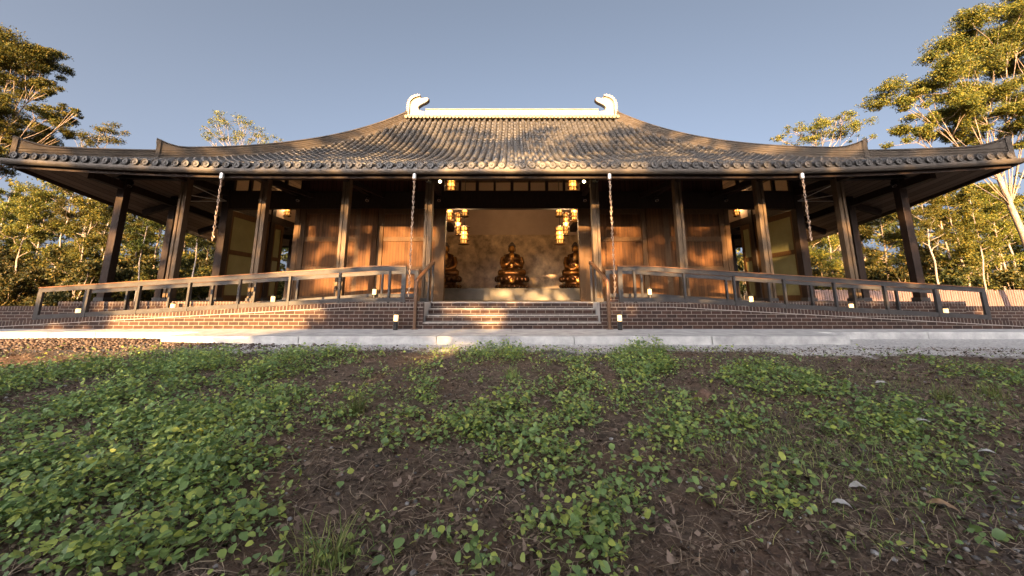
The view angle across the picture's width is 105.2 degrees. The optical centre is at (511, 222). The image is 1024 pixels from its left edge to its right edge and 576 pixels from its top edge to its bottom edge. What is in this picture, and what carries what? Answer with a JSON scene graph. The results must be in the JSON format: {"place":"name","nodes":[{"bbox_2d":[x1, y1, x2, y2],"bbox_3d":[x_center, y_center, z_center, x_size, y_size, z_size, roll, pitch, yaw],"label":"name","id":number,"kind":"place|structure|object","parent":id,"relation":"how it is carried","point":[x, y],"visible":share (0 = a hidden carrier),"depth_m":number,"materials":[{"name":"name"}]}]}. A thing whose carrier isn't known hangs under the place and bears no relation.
{"place":"outdoors","nodes":[
{"label":"outdoors","id":0,"kind":"place"},
{"bbox_2d":[0,338,544,354],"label":"gravel","id":1,"kind":"structure","parent":0,"point":[35,342],"depth_m":7.23,"materials":[{"name":"grey gravel"}]},
{"bbox_2d":[161,332,850,344],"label":"pavement","id":2,"kind":"structure","parent":0,"point":[608,338],"depth_m":7.57,"materials":[{"name":"concrete"}]},
{"bbox_2d":[0,339,1023,575],"bbox_3d":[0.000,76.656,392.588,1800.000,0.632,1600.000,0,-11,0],"label":"ground","id":3,"kind":"structure","parent":0,"point":[497,508],"depth_m":2.54,"materials":[{"name":"soil"}]},
{"bbox_2d":[0,185,28,239],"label":"gum tree","id":4,"kind":"object","parent":3,"relation":"on","point":[14,194],"visible":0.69,"depth_m":40.76,"materials":[{"name":"green plant"}]},
{"bbox_2d":[0,246,29,272],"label":"bush","id":5,"kind":"object","parent":3,"relation":"on","point":[9,260],"visible":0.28,"depth_m":32.51,"materials":[{"name":"green plant"}]},
{"bbox_2d":[0,266,57,305],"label":"bush","id":6,"kind":"object","parent":3,"relation":"on","point":[13,286],"visible":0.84,"depth_m":23.36,"materials":[{"name":"green plant"}]},
{"bbox_2d":[0,306,58,321],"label":"garden wall","id":7,"kind":"structure","parent":3,"relation":"on","point":[13,313],"depth_m":11.31,"materials":[{"name":"brown brick"}]},
{"bbox_2d":[0,189,62,273],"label":"gum tree","id":8,"kind":"object","parent":3,"relation":"on","point":[36,204],"visible":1,"depth_m":27.43,"materials":[{"name":"green plant"}]},
{"bbox_2d":[0,24,84,178],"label":"gum tree","id":9,"kind":"object","parent":3,"relation":"on","point":[40,60],"visible":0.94,"depth_m":23.98,"materials":[{"name":"green plant"}]},
{"bbox_2d":[7,181,80,265],"bbox_3d":[-42.515,1.576,35.465,4.105,12.512,4.857,-1,-11,4],"label":"gum tree","id":10,"kind":"object","parent":3,"relation":"on","point":[31,189],"visible":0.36,"depth_m":34.99,"materials":[{"name":"green plant"}]},
{"bbox_2d":[18,246,75,305],"bbox_3d":[-32.873,3.855,27.573,4.764,4.641,4.296,2,-11,-11],"label":"bush","id":11,"kind":"object","parent":3,"relation":"on","point":[33,262],"visible":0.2,"depth_m":27.60,"materials":[{"name":"green plant"}]},
{"bbox_2d":[37,186,99,268],"bbox_3d":[-36.105,1.524,31.492,3.057,10.758,3.959,-5,-12,26],"label":"gum tree","id":12,"kind":"object","parent":3,"relation":"on","point":[61,211],"visible":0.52,"depth_m":31.61,"materials":[{"name":"green plant"}]},
{"bbox_2d":[19,257,125,305],"bbox_3d":[-25.593,3.817,23.270,4.860,3.501,4.229,-6,-13,30],"label":"bush","id":13,"kind":"object","parent":3,"relation":"on","point":[83,274],"visible":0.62,"depth_m":22.97,"materials":[{"name":"green plant"}]},
{"bbox_2d":[34,195,111,272],"bbox_3d":[-27.850,1.490,25.127,3.342,8.610,2.825,1,-11,-6],"label":"gum tree","id":14,"kind":"object","parent":3,"relation":"on","point":[77,254],"visible":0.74,"depth_m":25.18,"materials":[{"name":"green plant"}]},
{"bbox_2d":[54,244,102,284],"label":"bush","id":15,"kind":"object","parent":3,"relation":"on","point":[96,254],"visible":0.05,"depth_m":33.43,"materials":[{"name":"green plant"}]},
{"bbox_2d":[74,121,130,244],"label":"gum tree","id":16,"kind":"object","parent":3,"relation":"on","point":[88,141],"visible":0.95,"depth_m":46.45,"materials":[{"name":"green plant"}]},
{"bbox_2d":[61,255,154,300],"bbox_3d":[-26.442,4.076,25.735,4.781,3.958,5.494,6,-12,-27],"label":"bush","id":17,"kind":"object","parent":3,"relation":"on","point":[123,271],"visible":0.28,"depth_m":25.72,"materials":[{"name":"green plant"}]},
{"bbox_2d":[82,206,133,259],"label":"gum tree","id":18,"kind":"object","parent":3,"relation":"on","point":[105,228],"visible":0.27,"depth_m":28.98,"materials":[{"name":"green plant"}]},
{"bbox_2d":[76,199,140,250],"bbox_3d":[-40.063,1.666,38.581,4.912,13.348,3.793,6,-13,-30],"label":"gum tree","id":19,"kind":"object","parent":3,"relation":"on","point":[90,201],"visible":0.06,"depth_m":38.64,"materials":[{"name":"green plant"}]},
{"bbox_2d":[97,214,159,280],"bbox_3d":[-27.299,1.461,28.240,3.791,9.765,3.204,-6,-12,27],"label":"gum tree","id":20,"kind":"object","parent":3,"relation":"on","point":[145,254],"visible":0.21,"depth_m":28.06,"materials":[{"name":"green plant"}]},
{"bbox_2d":[118,254,159,294],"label":"bush","id":21,"kind":"object","parent":3,"relation":"on","point":[144,272],"visible":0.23,"depth_m":30.28,"materials":[{"name":"green plant"}]},
{"bbox_2d":[123,217,162,300],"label":"gum tree","id":22,"kind":"object","parent":3,"relation":"on","point":[138,244],"visible":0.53,"depth_m":23.89,"materials":[{"name":"green plant"}]},
{"bbox_2d":[117,268,196,300],"bbox_3d":[-25.327,4.838,28.473,3.954,3.273,4.543,-1,-11,3],"label":"bush","id":23,"kind":"object","parent":3,"relation":"on","point":[180,296],"visible":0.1,"depth_m":28.23,"materials":[{"name":"green plant"}]},
{"bbox_2d":[136,218,187,267],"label":"gum tree","id":24,"kind":"object","parent":3,"relation":"on","point":[159,236],"visible":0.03,"depth_m":33.19,"materials":[{"name":"green plant"}]},
{"bbox_2d":[150,225,205,264],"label":"gum tree","id":25,"kind":"object","parent":3,"relation":"on","point":[184,249],"visible":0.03,"depth_m":40.13,"materials":[{"name":"green plant"}]},
{"bbox_2d":[180,250,208,298],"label":"bush","id":26,"kind":"object","parent":3,"relation":"on","point":[187,261],"visible":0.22,"depth_m":33.17,"materials":[{"name":"green plant"}]},
{"bbox_2d":[181,265,211,300],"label":"bush","id":27,"kind":"object","parent":3,"relation":"on","point":[201,293],"visible":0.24,"depth_m":30.88,"materials":[{"name":"green plant"}]},
{"bbox_2d":[185,234,212,300],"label":"gum tree","id":28,"kind":"object","parent":3,"relation":"on","point":[197,243],"visible":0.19,"depth_m":26.38,"materials":[{"name":"green plant"}]},
{"bbox_2d":[196,240,215,268],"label":"gum tree","id":29,"kind":"object","parent":3,"relation":"on","point":[209,261],"visible":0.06,"depth_m":29.77,"materials":[{"name":"green plant"}]},
{"bbox_2d":[0,298,430,328],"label":"access ramp","id":30,"kind":"structure","parent":3,"relation":"on","point":[360,315],"depth_m":9.43,"materials":[{"name":"brown brick"}]},
{"bbox_2d":[32,266,406,319],"bbox_3d":[-7.110,1.733,9.595,8.990,1.353,0.085,0,-11,0],"label":"ramp railing","id":31,"kind":"object","parent":30,"relation":"on","point":[136,310],"visible":1,"depth_m":9.59,"materials":[{"name":"brown wood"}]},
{"bbox_2d":[80,269,418,316],"bbox_3d":[-7.235,1.990,10.860,9.240,1.379,0.085,0,-11,0],"label":"ramp railing","id":32,"kind":"object","parent":30,"relation":"on","point":[254,281],"visible":0.52,"depth_m":10.88,"materials":[{"name":"brown wood"}]},
{"bbox_2d":[199,110,283,145],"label":"gum tree","id":33,"kind":"object","parent":3,"relation":"on","point":[226,123],"visible":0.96,"depth_m":42.35,"materials":[{"name":"green plant"}]},
{"bbox_2d":[276,281,284,299],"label":"bush","id":34,"kind":"object","parent":3,"relation":"on","point":[281,285],"visible":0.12,"depth_m":41.19,"materials":[{"name":"green plant"}]},
{"bbox_2d":[273,499,374,575],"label":"grass tuft","id":35,"kind":"object","parent":3,"relation":"on","point":[340,544],"visible":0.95,"depth_m":1.63,"materials":[{"name":"green plant"}]},
{"bbox_2d":[330,389,385,418],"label":"grass tuft","id":36,"kind":"object","parent":3,"relation":"on","point":[354,406],"visible":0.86,"depth_m":3.45,"materials":[{"name":"green plant"}]},
{"bbox_2d":[0,94,1023,318],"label":"temple hall","id":37,"kind":"structure","parent":3,"relation":"on","point":[511,167],"depth_m":13.49,"materials":[{"name":"wood"}]},
{"bbox_2d":[211,173,224,240],"bbox_3d":[-7.500,-0.414,9.958,0.110,1.775,0.110,0,-11,0],"label":"rain chain","id":38,"kind":"object","parent":37,"relation":"hanging from","point":[221,175],"visible":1,"depth_m":9.96,"materials":[{"name":"grey metal"}]},
{"bbox_2d":[221,211,256,300],"bbox_3d":[-9.980,1.260,14.396,0.080,3.170,1.650,0,-11,0],"label":"door leaf","id":39,"kind":"structure","parent":37,"relation":"in","point":[242,233],"depth_m":14.31,"materials":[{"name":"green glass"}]},
{"bbox_2d":[259,222,269,297],"bbox_3d":[-9.980,1.471,15.491,0.080,3.170,0.580,0,-11,0],"label":"door leaf","id":40,"kind":"structure","parent":37,"relation":"in","point":[268,225],"depth_m":15.71,"materials":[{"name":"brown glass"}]},
{"bbox_2d":[232,180,302,190],"bbox_3d":[-8.650,-1.354,13.912,2.500,0.532,0.130,0,-11,0],"label":"clerestory window","id":41,"kind":"structure","parent":37,"relation":"in","point":[251,182],"depth_m":13.87,"materials":[{"name":"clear glass"}]},
{"bbox_2d":[267,224,283,300],"bbox_3d":[-9.980,1.648,16.409,0.080,3.170,0.750,0,-11,0],"label":"door leaf","id":42,"kind":"structure","parent":37,"relation":"in","point":[279,230],"depth_m":16.48,"materials":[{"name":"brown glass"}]},
{"bbox_2d":[407,173,416,296],"bbox_3d":[-2.520,0.266,9.827,0.110,3.125,0.110,0,-11,0],"label":"rain chain","id":43,"kind":"object","parent":37,"relation":"hanging from","point":[414,177],"visible":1,"depth_m":9.83,"materials":[{"name":"grey metal"}]},
{"bbox_2d":[447,180,453,221],"bbox_3d":[-2.508,-1.358,15.944,0.358,2.643,0.349,0,-11,0],"label":"hanging lantern","id":44,"kind":"object","parent":37,"relation":"hanging from","point":[450,214],"visible":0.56,"depth_m":15.68,"materials":[{"name":"yellow paper"}]},
{"bbox_2d":[445,180,456,190],"bbox_3d":[-2.511,-1.946,16.261,0.493,1.369,0.480,0,-11,0],"label":"hanging lantern","id":45,"kind":"object","parent":37,"relation":"hanging from","point":[453,184],"visible":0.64,"depth_m":16.07,"materials":[{"name":"yellow"}]},
{"bbox_2d":[454,210,461,235],"bbox_3d":[-2.127,-1.098,15.691,0.280,3.250,0.273,0,-11,0],"label":"hanging lantern","id":46,"kind":"object","parent":37,"relation":"hanging from","point":[458,218],"visible":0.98,"depth_m":15.41,"materials":[{"name":"yellow"}]},
{"bbox_2d":[458,180,469,244],"bbox_3d":[-1.983,-0.821,16.452,0.470,3.506,0.459,0,-11,0],"label":"hanging lantern","id":47,"kind":"object","parent":37,"relation":"hanging from","point":[464,239],"visible":0.87,"depth_m":16.10,"materials":[{"name":"yellow"}]},
{"bbox_2d":[442,180,581,190],"bbox_3d":[0.000,-1.354,13.912,4.920,0.532,0.130,0,-11,0],"label":"clerestory window","id":48,"kind":"structure","parent":37,"relation":"in","point":[460,181],"depth_m":13.84,"materials":[{"name":"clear glass"}]},
{"bbox_2d":[444,288,579,299],"bbox_3d":[0.000,3.350,18.271,9.320,0.530,2.150,0,-11,0],"label":"altar","id":49,"kind":"object","parent":37,"relation":"on","point":[511,293],"visible":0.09,"depth_m":17.26,"materials":[{"name":"stone"}]},
{"bbox_2d":[445,242,461,287],"bbox_3d":[-3.160,1.993,18.456,1.652,2.205,1.414,0,-11,0],"label":"temple statue","id":50,"kind":"object","parent":49,"relation":"on","point":[452,278],"visible":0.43,"depth_m":18.07,"materials":[{"name":"brown metal"}]},
{"bbox_2d":[494,242,529,287],"bbox_3d":[0.000,1.993,18.456,1.652,2.205,1.414,0,-11,0],"label":"temple statue","id":51,"kind":"object","parent":49,"relation":"on","point":[511,275],"visible":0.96,"depth_m":18.02,"materials":[{"name":"brown metal"}]},
{"bbox_2d":[559,242,578,287],"bbox_3d":[3.020,1.993,18.456,1.652,2.205,1.414,0,-11,0],"label":"temple statue","id":52,"kind":"object","parent":49,"relation":"on","point":[569,278],"visible":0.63,"depth_m":18.09,"materials":[{"name":"brown metal"}]},
{"bbox_2d":[554,180,565,244],"bbox_3d":[1.983,-0.821,16.452,0.470,3.506,0.459,0,-11,0],"label":"hanging lantern","id":53,"kind":"object","parent":37,"relation":"hanging from","point":[559,239],"visible":0.84,"depth_m":16.10,"materials":[{"name":"yellow"}]},
{"bbox_2d":[562,210,569,235],"bbox_3d":[2.127,-1.098,15.691,0.280,3.250,0.273,0,-11,0],"label":"hanging lantern","id":54,"kind":"object","parent":37,"relation":"hanging from","point":[565,218],"visible":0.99,"depth_m":15.41,"materials":[{"name":"yellow"}]},
{"bbox_2d":[567,180,578,190],"bbox_3d":[2.511,-1.946,16.261,0.493,1.369,0.480,0,-11,0],"label":"hanging lantern","id":55,"kind":"object","parent":37,"relation":"hanging from","point":[570,186],"visible":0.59,"depth_m":16.07,"materials":[{"name":"yellow paper"}]},
{"bbox_2d":[570,180,576,221],"bbox_3d":[2.508,-1.358,15.944,0.358,2.643,0.349,0,-11,0],"label":"hanging lantern","id":56,"kind":"object","parent":37,"relation":"hanging from","point":[573,214],"visible":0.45,"depth_m":15.68,"materials":[{"name":"yellow"}]},
{"bbox_2d":[607,173,615,296],"bbox_3d":[2.520,0.266,9.827,0.110,3.125,0.110,0,-11,0],"label":"rain chain","id":57,"kind":"object","parent":37,"relation":"hanging from","point":[609,177],"visible":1,"depth_m":9.85,"materials":[{"name":"grey metal"}]},
{"bbox_2d":[740,224,756,300],"bbox_3d":[9.980,1.648,16.409,0.080,3.170,0.750,0,-11,0],"label":"door leaf","id":58,"kind":"structure","parent":37,"relation":"in","point":[744,230],"depth_m":16.48,"materials":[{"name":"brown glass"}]},
{"bbox_2d":[721,180,791,190],"bbox_3d":[8.650,-1.354,13.912,2.500,0.532,0.130,0,-11,0],"label":"clerestory window","id":59,"kind":"structure","parent":37,"relation":"in","point":[772,182],"depth_m":13.87,"materials":[{"name":"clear glass"}]},
{"bbox_2d":[754,222,764,297],"bbox_3d":[9.980,1.471,15.491,0.080,3.170,0.580,0,-11,0],"label":"door leaf","id":60,"kind":"structure","parent":37,"relation":"in","point":[755,225],"depth_m":15.71,"materials":[{"name":"brown wood"}]},
{"bbox_2d":[767,211,802,300],"bbox_3d":[9.980,1.260,14.396,0.080,3.170,1.650,0,-11,0],"label":"door leaf","id":61,"kind":"structure","parent":37,"relation":"in","point":[781,233],"depth_m":14.31,"materials":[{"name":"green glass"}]},
{"bbox_2d":[799,173,812,240],"bbox_3d":[7.500,-0.414,9.958,0.110,1.775,0.110,0,-11,0],"label":"rain chain","id":62,"kind":"object","parent":37,"relation":"hanging from","point":[802,175],"visible":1,"depth_m":9.97,"materials":[{"name":"grey metal"}]},
{"bbox_2d":[0,334,1023,575],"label":"ground cover","id":63,"kind":"object","parent":3,"relation":"on","point":[14,505],"visible":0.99,"depth_m":2.75,"materials":[{"name":"green plant"}]},
{"bbox_2d":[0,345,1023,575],"bbox_3d":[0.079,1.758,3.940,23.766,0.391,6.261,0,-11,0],"label":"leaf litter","id":64,"kind":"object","parent":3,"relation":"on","point":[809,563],"visible":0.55,"depth_m":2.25,"materials":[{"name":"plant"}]},
{"bbox_2d":[0,347,1023,575],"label":"soil crumbs","id":65,"kind":"object","parent":3,"relation":"on","point":[255,571],"visible":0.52,"depth_m":2.26,"materials":[{"name":"brown soil"}]},
{"bbox_2d":[0,172,1023,298],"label":"distant forest","id":66,"kind":"object","parent":3,"relation":"on","point":[889,227],"visible":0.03,"depth_m":53.15,"materials":[{"name":"green plant"}]},
{"bbox_2d":[0,342,1023,575],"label":"stone chips","id":67,"kind":"object","parent":3,"relation":"on","point":[966,549],"visible":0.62,"depth_m":2.26,"materials":[{"name":"grey stone"}]},
{"bbox_2d":[0,329,1023,338],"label":"footpath","id":68,"kind":"structure","parent":3,"relation":"on","point":[850,333],"depth_m":8.71,"materials":[{"name":"concrete"}]},
{"bbox_2d":[411,261,434,329],"bbox_3d":[-2.285,1.808,10.190,0.174,1.764,1.599,-1,-11,4],"label":"stair handrail","id":69,"kind":"object","parent":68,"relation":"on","point":[426,269],"visible":0.99,"depth_m":9.92,"materials":[{"name":"brown wood"}]},
{"bbox_2d":[423,302,600,328],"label":"brick steps","id":70,"kind":"structure","parent":68,"relation":"on","point":[511,315],"depth_m":9.73,"materials":[{"name":"brown brick"}]},
{"bbox_2d":[589,261,612,329],"bbox_3d":[2.285,1.808,10.190,0.174,1.764,1.599,1,-11,-4],"label":"stair handrail","id":71,"kind":"object","parent":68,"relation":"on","point":[597,269],"visible":1,"depth_m":9.92,"materials":[{"name":"brown wood"}]},
{"bbox_2d":[617,313,622,329],"bbox_3d":[2.520,2.309,9.148,0.110,0.385,0.110,0,-11,0],"label":"bollard light","id":72,"kind":"object","parent":68,"relation":"on","point":[619,319],"visible":0.97,"depth_m":9.11,"materials":[{"name":"black metal"}]},
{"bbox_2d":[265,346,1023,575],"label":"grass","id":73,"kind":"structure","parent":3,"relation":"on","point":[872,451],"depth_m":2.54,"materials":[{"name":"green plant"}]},
{"bbox_2d":[694,388,712,402],"bbox_3d":[1.973,1.785,4.000,0.197,0.160,0.180,7,-13,-34],"label":"rock","id":74,"kind":"object","parent":3,"relation":"on","point":[703,394],"visible":0.58,"depth_m":3.95,"materials":[{"name":"brown stone"}]},
{"bbox_2d":[737,257,747,299],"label":"bush","id":75,"kind":"object","parent":3,"relation":"on","point":[743,291],"visible":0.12,"depth_m":41.17,"materials":[{"name":"green plant"}]},
{"bbox_2d":[593,298,1023,328],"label":"access ramp","id":76,"kind":"structure","parent":3,"relation":"on","point":[658,315],"depth_m":9.43,"materials":[{"name":"brown brick"}]},
{"bbox_2d":[605,269,943,316],"bbox_3d":[7.235,1.990,10.860,9.240,1.379,0.085,0,-11,0],"label":"ramp railing","id":77,"kind":"object","parent":76,"relation":"on","point":[769,281],"visible":0.54,"depth_m":10.88,"materials":[{"name":"brown wood"}]},
{"bbox_2d":[617,266,991,319],"bbox_3d":[7.110,1.733,9.595,8.990,1.353,0.085,0,-11,0],"label":"ramp railing","id":78,"kind":"object","parent":76,"relation":"on","point":[933,287],"visible":1,"depth_m":9.59,"materials":[{"name":"brown wood"}]},
{"bbox_2d":[808,239,836,268],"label":"gum tree","id":79,"kind":"object","parent":3,"relation":"on","point":[812,243],"visible":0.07,"depth_m":40.28,"materials":[{"name":"green plant"}]},
{"bbox_2d":[812,258,834,276],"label":"bush","id":80,"kind":"object","parent":3,"relation":"on","point":[821,269],"visible":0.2,"depth_m":35.42,"materials":[{"name":"green plant"}]},
{"bbox_2d":[769,109,878,266],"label":"gum tree","id":81,"kind":"object","parent":3,"relation":"on","point":[824,122],"visible":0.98,"depth_m":43.87,"materials":[{"name":"green plant"}]},
{"bbox_2d":[809,234,843,273],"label":"gum tree","id":82,"kind":"object","parent":3,"relation":"on","point":[833,264],"visible":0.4,"depth_m":31.09,"materials":[{"name":"green plant"}]},
{"bbox_2d":[814,266,869,300],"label":"bush","id":83,"kind":"object","parent":3,"relation":"on","point":[838,274],"visible":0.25,"depth_m":30.45,"materials":[{"name":"green plant"}]},
{"bbox_2d":[835,220,886,271],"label":"gum tree","id":84,"kind":"object","parent":3,"relation":"on","point":[866,236],"visible":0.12,"depth_m":35.91,"materials":[{"name":"green plant"}]},
{"bbox_2d":[864,258,892,295],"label":"bush","id":85,"kind":"object","parent":3,"relation":"on","point":[871,274],"visible":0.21,"depth_m":31.94,"materials":[{"name":"green plant"}]},
{"bbox_2d":[858,215,906,277],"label":"gum tree","id":86,"kind":"object","parent":3,"relation":"on","point":[875,254],"visible":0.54,"depth_m":33.11,"materials":[{"name":"green plant"}]},
{"bbox_2d":[882,207,926,246],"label":"gum tree","id":87,"kind":"object","parent":3,"relation":"on","point":[899,237],"visible":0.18,"depth_m":31.82,"materials":[{"name":"green plant"}]},
{"bbox_2d":[872,266,943,300],"bbox_3d":[29.437,4.916,29.399,4.860,3.501,4.229,6,-12,-29],"label":"bush","id":88,"kind":"object","parent":3,"relation":"on","point":[898,273],"visible":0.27,"depth_m":29.19,"materials":[{"name":"green plant"}]},
{"bbox_2d":[815,290,1023,305],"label":"paling fence","id":89,"kind":"object","parent":3,"relation":"on","point":[1009,295],"visible":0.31,"depth_m":24.07,"materials":[{"name":"brown wood"}]},
{"bbox_2d":[890,243,953,298],"bbox_3d":[35.156,4.607,33.962,5.195,5.613,5.762,-9,-14,41],"label":"bush","id":90,"kind":"object","parent":3,"relation":"on","point":[927,264],"visible":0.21,"depth_m":32.81,"materials":[{"name":"green plant"}]},
{"bbox_2d":[911,196,966,283],"bbox_3d":[27.104,1.724,25.165,2.920,7.935,2.255,-1,-11,5],"label":"gum tree","id":91,"kind":"object","parent":3,"relation":"on","point":[932,221],"visible":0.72,"depth_m":25.19,"materials":[{"name":"green plant"}]},
{"bbox_2d":[855,0,1023,247],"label":"gum tree","id":92,"kind":"object","parent":3,"relation":"on","point":[994,51],"visible":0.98,"depth_m":22.59,"materials":[{"name":"green plant"}]},
{"bbox_2d":[922,384,961,401],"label":"grass tuft","id":93,"kind":"object","parent":3,"relation":"on","point":[943,393],"visible":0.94,"depth_m":4.06,"materials":[{"name":"green plant"}]},
{"bbox_2d":[911,189,973,269],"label":"gum tree","id":94,"kind":"object","parent":3,"relation":"on","point":[945,225],"visible":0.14,"depth_m":40.62,"materials":[{"name":"green plant"}]},
{"bbox_2d":[926,498,958,510],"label":"fallen leaf","id":95,"kind":"object","parent":3,"relation":"on","point":[937,500],"visible":1,"depth_m":2.05,"materials":[{"name":"brown plant"}]},
{"bbox_2d":[924,265,1012,305],"bbox_3d":[31.601,4.729,27.782,4.543,3.273,3.954,3,-11,-15],"label":"bush","id":96,"kind":"object","parent":3,"relation":"on","point":[958,276],"visible":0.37,"depth_m":27.36,"materials":[{"name":"green plant"}]},
{"bbox_2d":[928,189,1010,285],"bbox_3d":[33.690,1.433,29.159,3.360,10.240,3.975,0,-11,-2],"label":"gum tree","id":97,"kind":"object","parent":3,"relation":"on","point":[962,248],"visible":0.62,"depth_m":29.31,"materials":[{"name":"green plant"}]},
{"bbox_2d":[950,187,1004,300],"bbox_3d":[31.272,1.708,26.012,2.230,8.467,2.390,10,-15,-41],"label":"gum tree","id":98,"kind":"object","parent":3,"relation":"on","point":[966,195],"visible":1,"depth_m":26.29,"materials":[{"name":"green plant"}]},
{"bbox_2d":[942,247,1015,296],"bbox_3d":[36.851,4.161,30.539,5.429,5.289,4.896,7,-13,-33],"label":"bush","id":99,"kind":"object","parent":3,"relation":"on","point":[977,278],"visible":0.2,"depth_m":30.27,"materials":[{"name":"green plant"}]},
{"bbox_2d":[948,182,1023,289],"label":"gum tree","id":100,"kind":"object","parent":3,"relation":"on","point":[1018,257],"visible":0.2,"depth_m":35.75,"materials":[{"name":"green plant"}]},
{"bbox_2d":[972,378,1011,400],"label":"grass tuft","id":101,"kind":"object","parent":3,"relation":"on","point":[993,394],"visible":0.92,"depth_m":4.13,"materials":[{"name":"green plant"}]},
{"bbox_2d":[965,306,1023,321],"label":"garden wall","id":102,"kind":"structure","parent":3,"relation":"on","point":[1009,313],"depth_m":11.31,"materials":[{"name":"brown brick"}]},
{"bbox_2d":[969,182,1023,288],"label":"gum tree","id":103,"kind":"object","parent":3,"relation":"on","point":[991,210],"visible":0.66,"depth_m":30.38,"materials":[{"name":"green plant"}]},
{"bbox_2d":[973,265,1020,290],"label":"bush","id":104,"kind":"object","parent":3,"relation":"on","point":[1009,268],"visible":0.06,"depth_m":36.88,"materials":[{"name":"green plant"}]},
{"bbox_2d":[975,269,1023,302],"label":"bush","id":105,"kind":"object","parent":3,"relation":"on","point":[1012,280],"visible":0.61,"depth_m":26.40,"materials":[{"name":"green plant"}]},
{"bbox_2d":[978,183,1023,265],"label":"gum tree","id":106,"kind":"object","parent":3,"relation":"on","point":[1008,217],"visible":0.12,"depth_m":42.39,"materials":[{"name":"green plant"}]},
{"bbox_2d":[0,0,1023,296],"label":"sky","id":107,"kind":"structure","parent":0,"point":[748,71],"materials":[{"name":"blue"}]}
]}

